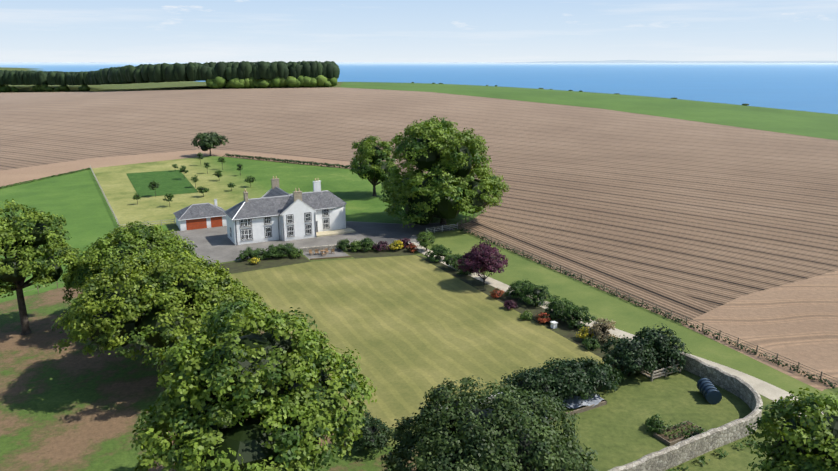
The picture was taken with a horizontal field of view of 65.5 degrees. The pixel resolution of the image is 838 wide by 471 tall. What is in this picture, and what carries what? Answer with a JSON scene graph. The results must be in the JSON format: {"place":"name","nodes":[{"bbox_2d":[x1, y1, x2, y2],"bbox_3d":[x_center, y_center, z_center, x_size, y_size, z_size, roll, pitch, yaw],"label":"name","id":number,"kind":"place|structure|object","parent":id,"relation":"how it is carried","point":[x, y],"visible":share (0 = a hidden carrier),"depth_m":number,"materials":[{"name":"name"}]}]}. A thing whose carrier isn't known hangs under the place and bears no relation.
{"place":"outdoors","nodes":[
{"label":"outdoors","id":0,"kind":"place"},
{"bbox_2d":[0,287,417,470],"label":"woodland floor","id":1,"kind":"structure","parent":0,"point":[72,407],"depth_m":67.74,"materials":[{"name":"brown soil"}]},
{"bbox_2d":[0,198,81,334],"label":"sycamore tree","id":2,"kind":"object","parent":1,"relation":"on","point":[23,239],"visible":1,"depth_m":79.91,"materials":[{"name":"green plant"}]},
{"bbox_2d":[59,220,196,303],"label":"sycamore tree","id":3,"kind":"object","parent":1,"relation":"on","point":[113,247],"visible":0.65,"depth_m":82.05,"materials":[{"name":"green plant"}]},
{"bbox_2d":[51,248,265,367],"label":"sycamore tree","id":4,"kind":"object","parent":1,"relation":"on","point":[161,303],"visible":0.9,"depth_m":65.96,"materials":[{"name":"green plant"}]},
{"bbox_2d":[130,297,376,470],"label":"sycamore tree","id":5,"kind":"object","parent":1,"relation":"on","point":[278,388],"visible":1,"depth_m":43.79,"materials":[{"name":"green plant"}]},
{"bbox_2d":[303,249,348,258],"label":"terrace gravel","id":6,"kind":"structure","parent":0,"point":[339,252],"depth_m":119.14,"materials":[{"name":"grey gravel"}]},
{"bbox_2d":[309,248,334,255],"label":"patio furniture","id":7,"kind":"object","parent":6,"relation":"on","point":[321,251],"visible":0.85,"depth_m":119.15,"materials":[{"name":"brown wood"}]},
{"bbox_2d":[229,255,603,439],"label":"lawn","id":8,"kind":"structure","parent":0,"point":[411,329],"depth_m":87.03,"materials":[{"name":"green plant"}]},
{"bbox_2d":[0,87,837,387],"bbox_3d":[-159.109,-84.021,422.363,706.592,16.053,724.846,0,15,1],"label":"ploughed field","id":9,"kind":"structure","parent":0,"point":[716,215],"depth_m":242.98,"materials":[{"name":"soil"}]},
{"bbox_2d":[453,219,716,322],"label":"headland","id":10,"kind":"structure","parent":9,"relation":"on","point":[691,308],"depth_m":108.44,"materials":[{"name":"brown soil"}]},
{"bbox_2d":[454,224,837,388],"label":"field fence","id":11,"kind":"object","parent":9,"relation":"on","point":[756,350],"visible":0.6,"depth_m":88.84,"materials":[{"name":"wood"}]},
{"bbox_2d":[681,271,837,390],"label":"field headland","id":12,"kind":"structure","parent":9,"relation":"on","point":[797,321],"depth_m":87.01,"materials":[{"name":"soil"}]},
{"bbox_2d":[0,63,837,113],"bbox_3d":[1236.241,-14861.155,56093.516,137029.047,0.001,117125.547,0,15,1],"label":"sea water","id":13,"kind":"structure","parent":0,"point":[810,87],"depth_m":2726.90,"materials":[{"name":"blue liquid"}]},
{"bbox_2d":[0,67,837,470],"bbox_3d":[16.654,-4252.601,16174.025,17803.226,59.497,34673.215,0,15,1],"label":"ground","id":14,"kind":"structure","parent":0,"point":[614,431],"depth_m":65.43,"materials":[{"name":"green plant"}]},
{"bbox_2d":[0,168,90,187],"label":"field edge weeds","id":15,"kind":"object","parent":14,"relation":"on","point":[33,180],"visible":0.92,"depth_m":195.02,"materials":[{"name":"green plant"}]},
{"bbox_2d":[0,169,174,302],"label":"paddock","id":16,"kind":"structure","parent":14,"relation":"on","point":[77,201],"depth_m":159.90,"materials":[{"name":"green plant"}]},
{"bbox_2d":[90,166,119,226],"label":"fence","id":17,"kind":"object","parent":14,"relation":"on","point":[111,209],"visible":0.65,"depth_m":166.20,"materials":[{"name":"beige wood"}]},
{"bbox_2d":[123,218,174,226],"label":"fence","id":18,"kind":"object","parent":14,"relation":"on","point":[155,221],"visible":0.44,"depth_m":140.25,"materials":[{"name":"beige wood"}]},
{"bbox_2d":[0,149,391,186],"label":"field headland","id":19,"kind":"structure","parent":14,"relation":"on","point":[12,176],"depth_m":228.38,"materials":[{"name":"soil"}]},
{"bbox_2d":[224,153,403,178],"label":"stone wall","id":20,"kind":"structure","parent":19,"relation":"on","point":[285,160],"depth_m":227.19,"materials":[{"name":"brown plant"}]},
{"bbox_2d":[173,199,226,230],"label":"garage","id":21,"kind":"structure","parent":14,"relation":"on","point":[199,216],"depth_m":138.04,"materials":[{"name":"stone"}]},
{"bbox_2d":[191,132,228,155],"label":"lone tree","id":22,"kind":"object","parent":14,"relation":"on","point":[207,141],"visible":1,"depth_m":239.83,"materials":[{"name":"green plant"}]},
{"bbox_2d":[236,246,256,259],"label":"shrub","id":23,"kind":"object","parent":14,"relation":"on","point":[246,253],"visible":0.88,"depth_m":115.05,"materials":[{"name":"green plant"}]},
{"bbox_2d":[247,257,259,263],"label":"shrub","id":24,"kind":"object","parent":14,"relation":"on","point":[255,260],"visible":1,"depth_m":112.86,"materials":[{"name":"yellow plant"}]},
{"bbox_2d":[253,248,267,259],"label":"shrub","id":25,"kind":"object","parent":14,"relation":"on","point":[258,253],"visible":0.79,"depth_m":115.80,"materials":[{"name":"green plant"}]},
{"bbox_2d":[218,254,309,273],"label":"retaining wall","id":26,"kind":"structure","parent":14,"relation":"on","point":[246,265],"depth_m":113.82,"materials":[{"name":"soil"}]},
{"bbox_2d":[262,244,283,257],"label":"shrub","id":27,"kind":"object","parent":14,"relation":"on","point":[272,252],"visible":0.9,"depth_m":116.10,"materials":[{"name":"green plant"}]},
{"bbox_2d":[92,156,480,226],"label":"orchard paddock","id":28,"kind":"structure","parent":14,"relation":"on","point":[354,191],"depth_m":182.87,"materials":[{"name":"green plant"}]},
{"bbox_2d":[132,193,141,204],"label":"orchard sapling","id":29,"kind":"object","parent":28,"relation":"on","point":[136,196],"visible":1,"depth_m":160.34,"materials":[{"name":"green plant"}]},
{"bbox_2d":[148,181,159,196],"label":"orchard sapling","id":30,"kind":"object","parent":28,"relation":"on","point":[153,186],"visible":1,"depth_m":169.24,"materials":[{"name":"green plant"}]},
{"bbox_2d":[126,170,196,196],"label":"grass patch","id":31,"kind":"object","parent":28,"relation":"on","point":[172,182],"depth_m":190.16,"materials":[{"name":"green plant"}]},
{"bbox_2d":[163,193,173,204],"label":"orchard sapling","id":32,"kind":"object","parent":28,"relation":"on","point":[169,196],"visible":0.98,"depth_m":157.67,"materials":[{"name":"green plant"}]},
{"bbox_2d":[179,165,187,178],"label":"orchard sapling","id":33,"kind":"object","parent":28,"relation":"on","point":[182,169],"visible":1,"depth_m":194.25,"materials":[{"name":"green plant"}]},
{"bbox_2d":[191,174,197,187],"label":"orchard sapling","id":34,"kind":"object","parent":28,"relation":"on","point":[194,179],"visible":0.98,"depth_m":181.86,"materials":[{"name":"green plant"}]},
{"bbox_2d":[196,152,203,162],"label":"orchard sapling","id":35,"kind":"object","parent":28,"relation":"on","point":[199,155],"visible":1,"depth_m":220.46,"materials":[{"name":"green plant"}]},
{"bbox_2d":[195,186,209,196],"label":"orchard sapling","id":36,"kind":"object","parent":28,"relation":"on","point":[201,189],"visible":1,"depth_m":169.12,"materials":[{"name":"green plant"}]},
{"bbox_2d":[203,162,210,173],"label":"orchard sapling","id":37,"kind":"object","parent":28,"relation":"on","point":[206,165],"visible":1,"depth_m":204.81,"materials":[{"name":"green plant"}]},
{"bbox_2d":[212,170,222,180],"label":"orchard sapling","id":38,"kind":"object","parent":28,"relation":"on","point":[218,174],"visible":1,"depth_m":192.09,"materials":[{"name":"green plant"}]},
{"bbox_2d":[218,156,225,169],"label":"orchard sapling","id":39,"kind":"object","parent":28,"relation":"on","point":[221,159],"visible":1,"depth_m":211.97,"materials":[{"name":"green plant"}]},
{"bbox_2d":[227,183,235,189],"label":"orchard sapling","id":40,"kind":"object","parent":28,"relation":"on","point":[231,185],"visible":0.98,"depth_m":177.06,"materials":[{"name":"green plant"}]},
{"bbox_2d":[236,163,243,175],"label":"orchard sapling","id":41,"kind":"object","parent":28,"relation":"on","point":[239,165],"visible":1,"depth_m":200.98,"materials":[{"name":"green plant"}]},
{"bbox_2d":[244,176,255,183],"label":"orchard sapling","id":42,"kind":"object","parent":28,"relation":"on","point":[251,179],"visible":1,"depth_m":182.47,"materials":[{"name":"green plant"}]},
{"bbox_2d":[276,243,298,256],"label":"shrub","id":43,"kind":"object","parent":14,"relation":"on","point":[287,248],"visible":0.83,"depth_m":116.82,"materials":[{"name":"green plant"}]},
{"bbox_2d":[290,249,303,257],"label":"shrub","id":44,"kind":"object","parent":14,"relation":"on","point":[296,254],"visible":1,"depth_m":116.58,"materials":[{"name":"green plant"}]},
{"bbox_2d":[171,221,454,262],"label":"drive","id":45,"kind":"structure","parent":14,"relation":"on","point":[214,243],"depth_m":127.08,"materials":[{"name":"grey gravel"}]},
{"bbox_2d":[224,176,355,244],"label":"farmhouse","id":46,"kind":"object","parent":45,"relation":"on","point":[275,212],"visible":1,"depth_m":128.47,"materials":[{"name":"paint"}]},
{"bbox_2d":[346,222,451,243],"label":"drive tarmac patch","id":47,"kind":"object","parent":45,"relation":"on","point":[379,232],"visible":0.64,"depth_m":136.13,"materials":[{"name":"grey asphalt"}]},
{"bbox_2d":[299,244,338,251],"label":"terrace wall","id":48,"kind":"structure","parent":14,"relation":"on","point":[319,248],"depth_m":121.53,"materials":[{"name":"stone"}]},
{"bbox_2d":[310,256,351,259],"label":"terrace timber edge","id":49,"kind":"object","parent":14,"relation":"on","point":[330,257],"visible":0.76,"depth_m":116.61,"materials":[{"name":"brown wood"}]},
{"bbox_2d":[335,239,349,251],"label":"shrub","id":50,"kind":"object","parent":14,"relation":"on","point":[342,244],"visible":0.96,"depth_m":121.25,"materials":[{"name":"green plant"}]},
{"bbox_2d":[348,239,363,251],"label":"shrub","id":51,"kind":"object","parent":14,"relation":"on","point":[356,245],"visible":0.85,"depth_m":120.52,"materials":[{"name":"green plant"}]},
{"bbox_2d":[360,237,375,251],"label":"shrub","id":52,"kind":"object","parent":14,"relation":"on","point":[367,243],"visible":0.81,"depth_m":120.47,"materials":[{"name":"green plant"}]},
{"bbox_2d":[346,410,393,453],"bbox_3d":[-4.467,17.933,59.206,4.462,3.502,4.826,9,18,32],"label":"shrub","id":53,"kind":"object","parent":14,"relation":"on","point":[372,437],"visible":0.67,"depth_m":58.14,"materials":[{"name":"green plant"}]},
{"bbox_2d":[0,61,748,105],"bbox_3d":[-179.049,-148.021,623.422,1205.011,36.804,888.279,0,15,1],"label":"conifer wood and edge trees","id":54,"kind":"object","parent":14,"relation":"on","point":[247,74],"visible":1,"depth_m":515.37,"materials":[{"name":"green plant"}]},
{"bbox_2d":[349,135,400,195],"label":"sycamore tree","id":55,"kind":"object","parent":14,"relation":"on","point":[373,168],"visible":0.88,"depth_m":166.41,"materials":[{"name":"green plant"}]},
{"bbox_2d":[343,247,414,257],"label":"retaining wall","id":56,"kind":"structure","parent":14,"relation":"on","point":[371,253],"depth_m":119.77,"materials":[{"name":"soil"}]},
{"bbox_2d":[372,240,389,250],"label":"shrub","id":57,"kind":"object","parent":14,"relation":"on","point":[379,245],"visible":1,"depth_m":120.80,"materials":[{"name":"purple plant"}]},
{"bbox_2d":[386,240,403,249],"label":"shrub","id":58,"kind":"object","parent":14,"relation":"on","point":[396,244],"visible":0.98,"depth_m":121.01,"materials":[{"name":"yellow plant"}]},
{"bbox_2d":[399,238,410,247],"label":"shrub","id":59,"kind":"object","parent":14,"relation":"on","point":[405,241],"visible":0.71,"depth_m":122.77,"materials":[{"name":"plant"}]},
{"bbox_2d":[406,243,419,251],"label":"shrub","id":60,"kind":"object","parent":14,"relation":"on","point":[411,247],"visible":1,"depth_m":120.22,"materials":[{"name":"red plant"}]},
{"bbox_2d":[416,229,435,250],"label":"shrub","id":61,"kind":"object","parent":14,"relation":"on","point":[426,241],"visible":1,"depth_m":120.08,"materials":[{"name":"green plant"}]},
{"bbox_2d":[424,244,451,261],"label":"shrub","id":62,"kind":"object","parent":14,"relation":"on","point":[439,250],"visible":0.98,"depth_m":114.30,"materials":[{"name":"green plant"}]},
{"bbox_2d":[426,223,457,232],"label":"rail fence","id":63,"kind":"object","parent":14,"relation":"on","point":[442,229],"visible":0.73,"depth_m":135.15,"materials":[{"name":"grey wood"}]},
{"bbox_2d":[379,115,510,227],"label":"sycamore tree","id":64,"kind":"object","parent":14,"relation":"on","point":[448,185],"visible":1,"depth_m":131.95,"materials":[{"name":"green plant"}]},
{"bbox_2d":[442,253,463,268],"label":"shrub","id":65,"kind":"object","parent":14,"relation":"on","point":[449,259],"visible":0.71,"depth_m":109.44,"materials":[{"name":"green plant"}]},
{"bbox_2d":[455,264,472,274],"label":"shrub","id":66,"kind":"object","parent":14,"relation":"on","point":[461,271],"visible":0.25,"depth_m":106.45,"materials":[{"name":"green plant"}]},
{"bbox_2d":[458,208,485,225],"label":"field fence","id":67,"kind":"object","parent":14,"relation":"on","point":[467,218],"visible":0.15,"depth_m":142.47,"materials":[{"name":"brown wood"}]},
{"bbox_2d":[455,240,508,284],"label":"copper beech tree","id":68,"kind":"object","parent":14,"relation":"on","point":[483,259],"visible":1,"depth_m":100.18,"materials":[{"name":"purple plant"}]},
{"bbox_2d":[380,375,598,470],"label":"ash tree","id":69,"kind":"object","parent":14,"relation":"on","point":[468,431],"visible":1,"depth_m":45.04,"materials":[{"name":"green plant"}]},
{"bbox_2d":[490,288,505,297],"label":"shrub","id":70,"kind":"object","parent":14,"relation":"on","point":[497,293],"visible":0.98,"depth_m":96.62,"materials":[{"name":"red plant"}]},
{"bbox_2d":[504,299,518,309],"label":"shrub","id":71,"kind":"object","parent":14,"relation":"on","point":[509,305],"visible":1,"depth_m":92.57,"materials":[{"name":"purple plant"}]},
{"bbox_2d":[416,255,617,358],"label":"flower bed","id":72,"kind":"object","parent":14,"relation":"on","point":[564,330],"visible":0.42,"depth_m":93.03,"materials":[{"name":"soil"}]},
{"bbox_2d":[550,321,557,328],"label":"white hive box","id":73,"kind":"object","parent":72,"relation":"on","point":[553,324],"visible":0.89,"depth_m":86.00,"materials":[{"name":"white wood"}]},
{"bbox_2d":[544,295,577,321],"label":"shrub","id":74,"kind":"object","parent":72,"relation":"on","point":[555,309],"visible":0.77,"depth_m":87.61,"materials":[{"name":"green plant"}]},
{"bbox_2d":[560,304,595,328],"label":"shrub","id":75,"kind":"object","parent":72,"relation":"on","point":[574,317],"visible":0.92,"depth_m":85.92,"materials":[{"name":"green plant"}]},
{"bbox_2d":[586,317,618,341],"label":"shrub","id":76,"kind":"object","parent":72,"relation":"on","point":[600,327],"visible":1,"depth_m":81.07,"materials":[{"name":"beige plant"}]},
{"bbox_2d":[505,279,532,297],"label":"shrub","id":77,"kind":"object","parent":14,"relation":"on","point":[516,287],"visible":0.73,"depth_m":96.12,"materials":[{"name":"green plant"}]},
{"bbox_2d":[519,310,533,319],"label":"shrub","id":78,"kind":"object","parent":14,"relation":"on","point":[525,315],"visible":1,"depth_m":88.74,"materials":[{"name":"green plant"}]},
{"bbox_2d":[500,366,569,408],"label":"shrub","id":79,"kind":"object","parent":14,"relation":"on","point":[526,378],"visible":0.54,"depth_m":65.39,"materials":[{"name":"green plant"}]},
{"bbox_2d":[518,283,552,305],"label":"shrub","id":80,"kind":"object","parent":14,"relation":"on","point":[534,291],"visible":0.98,"depth_m":93.76,"materials":[{"name":"green plant"}]},
{"bbox_2d":[534,312,550,322],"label":"shrub","id":81,"kind":"object","parent":14,"relation":"on","point":[543,317],"visible":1,"depth_m":87.40,"materials":[{"name":"red plant"}]},
{"bbox_2d":[532,357,598,399],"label":"shrub","id":82,"kind":"object","parent":14,"relation":"on","point":[573,384],"visible":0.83,"depth_m":66.39,"materials":[{"name":"green plant"}]},
{"bbox_2d":[550,396,606,420],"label":"raised bed frame","id":83,"kind":"object","parent":14,"relation":"on","point":[590,407],"visible":0.19,"depth_m":65.79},
{"bbox_2d":[532,392,603,417],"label":"tarp cover","id":84,"kind":"object","parent":83,"relation":"on","point":[575,402],"visible":0.12,"depth_m":66.70,"materials":[{"name":"grey plastic"}]},
{"bbox_2d":[576,326,596,339],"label":"shrub","id":85,"kind":"object","parent":14,"relation":"on","point":[585,334],"visible":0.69,"depth_m":81.96,"materials":[{"name":"yellow plant"}]},
{"bbox_2d":[581,337,600,349],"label":"shrub","id":86,"kind":"object","parent":14,"relation":"on","point":[588,342],"visible":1,"depth_m":79.55,"materials":[{"name":"green plant"}]},
{"bbox_2d":[568,356,620,394],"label":"shrub","id":87,"kind":"object","parent":14,"relation":"on","point":[596,373],"visible":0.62,"depth_m":67.63,"materials":[{"name":"green plant"}]},
{"bbox_2d":[603,367,623,388],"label":"shrub","id":88,"kind":"object","parent":14,"relation":"on","point":[619,375],"visible":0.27,"depth_m":70.13,"materials":[{"name":"green plant"}]},
{"bbox_2d":[599,335,657,375],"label":"shrub","id":89,"kind":"object","parent":14,"relation":"on","point":[624,354],"visible":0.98,"depth_m":70.99,"materials":[{"name":"green plant"}]},
{"bbox_2d":[422,229,837,415],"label":"grass strip","id":90,"kind":"object","parent":14,"relation":"on","point":[628,317],"visible":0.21,"depth_m":92.29,"materials":[{"name":"green plant"}]},
{"bbox_2d":[641,361,675,376],"bbox_3d":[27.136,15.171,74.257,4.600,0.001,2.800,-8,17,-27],"label":"compost heap","id":91,"kind":"object","parent":14,"relation":"on","point":[655,370],"depth_m":73.56,"materials":[{"name":"wood"}]},
{"bbox_2d":[645,413,672,433],"bbox_3d":[22.829,18.032,62.055,2.694,1.845,2.740,0,15,1],"label":"shrub","id":92,"kind":"object","parent":14,"relation":"on","point":[652,422],"visible":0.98,"depth_m":61.56,"materials":[{"name":"green plant"}]},
{"bbox_2d":[640,364,680,380],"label":"compost bay","id":93,"kind":"object","parent":14,"relation":"on","point":[665,374],"visible":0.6,"depth_m":72.43,"materials":[{"name":"wood"}]},
{"bbox_2d":[631,323,690,372],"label":"shrub","id":94,"kind":"object","parent":14,"relation":"on","point":[667,351],"visible":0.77,"depth_m":73.28,"materials":[{"name":"green plant"}]},
{"bbox_2d":[653,421,704,445],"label":"raised vegetation beds","id":95,"kind":"object","parent":14,"relation":"on","point":[662,437],"visible":0.62,"depth_m":60.86,"materials":[{"name":"brown wood"}]},
{"bbox_2d":[661,420,690,433],"bbox_3d":[24.383,18.142,61.976,3.974,0.419,0.465,-8,17,-27],"label":"crop row","id":96,"kind":"object","parent":95,"relation":"on","point":[669,427],"visible":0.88,"depth_m":61.87,"materials":[{"name":"green plant"}]},
{"bbox_2d":[664,423,694,434],"bbox_3d":[24.576,18.277,61.409,4.069,0.426,0.442,-8,17,-27],"label":"crop row","id":97,"kind":"object","parent":95,"relation":"on","point":[683,428],"visible":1,"depth_m":61.43,"materials":[{"name":"green plant"}]},
{"bbox_2d":[668,427,699,439],"bbox_3d":[24.776,18.416,60.854,4.009,0.462,0.442,-8,17,-26],"label":"crop row","id":98,"kind":"object","parent":95,"relation":"on","point":[679,433],"visible":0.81,"depth_m":60.58,"materials":[{"name":"green plant"}]},
{"bbox_2d":[608,351,762,470],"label":"curved garden wall","id":99,"kind":"structure","parent":14,"relation":"on","point":[680,452],"depth_m":59.76,"materials":[{"name":"stone"}]},
{"bbox_2d":[683,427,707,438],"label":"plants","id":100,"kind":"object","parent":14,"relation":"on","point":[696,432],"visible":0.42,"depth_m":60.33,"materials":[{"name":"green plant"}]},
{"bbox_2d":[696,378,721,403],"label":"water tank","id":101,"kind":"object","parent":14,"relation":"on","point":[709,391],"visible":1,"depth_m":67.17,"materials":[{"name":"blue plastic"}]},
{"bbox_2d":[667,438,755,470],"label":"wall weeds","id":102,"kind":"object","parent":14,"relation":"on","point":[703,461],"depth_m":57.80,"materials":[{"name":"green plant"}]},
{"bbox_2d":[744,387,837,470],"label":"sycamore tree","id":103,"kind":"object","parent":14,"relation":"on","point":[816,431],"visible":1,"depth_m":46.37,"materials":[{"name":"green plant"}]},
{"bbox_2d":[0,0,837,62],"label":"sky","id":104,"kind":"structure","parent":0,"point":[31,31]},
{"bbox_2d":[340,82,837,139],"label":"green crop field","id":105,"kind":"structure","parent":0,"point":[812,124],"depth_m":413.57,"materials":[{"name":"green plant"}]},
{"bbox_2d":[409,242,823,416],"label":"gravel path","id":106,"kind":"structure","parent":0,"point":[767,390],"depth_m":75.28,"materials":[{"name":"beige gravel"}]},
{"bbox_2d":[504,60,837,62],"bbox_3d":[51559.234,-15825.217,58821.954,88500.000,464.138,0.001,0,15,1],"label":"coast hills","id":107,"kind":"structure","parent":0,"point":[625,61],"depth_m":59451.94,"materials":[{"name":"white"}]}
]}

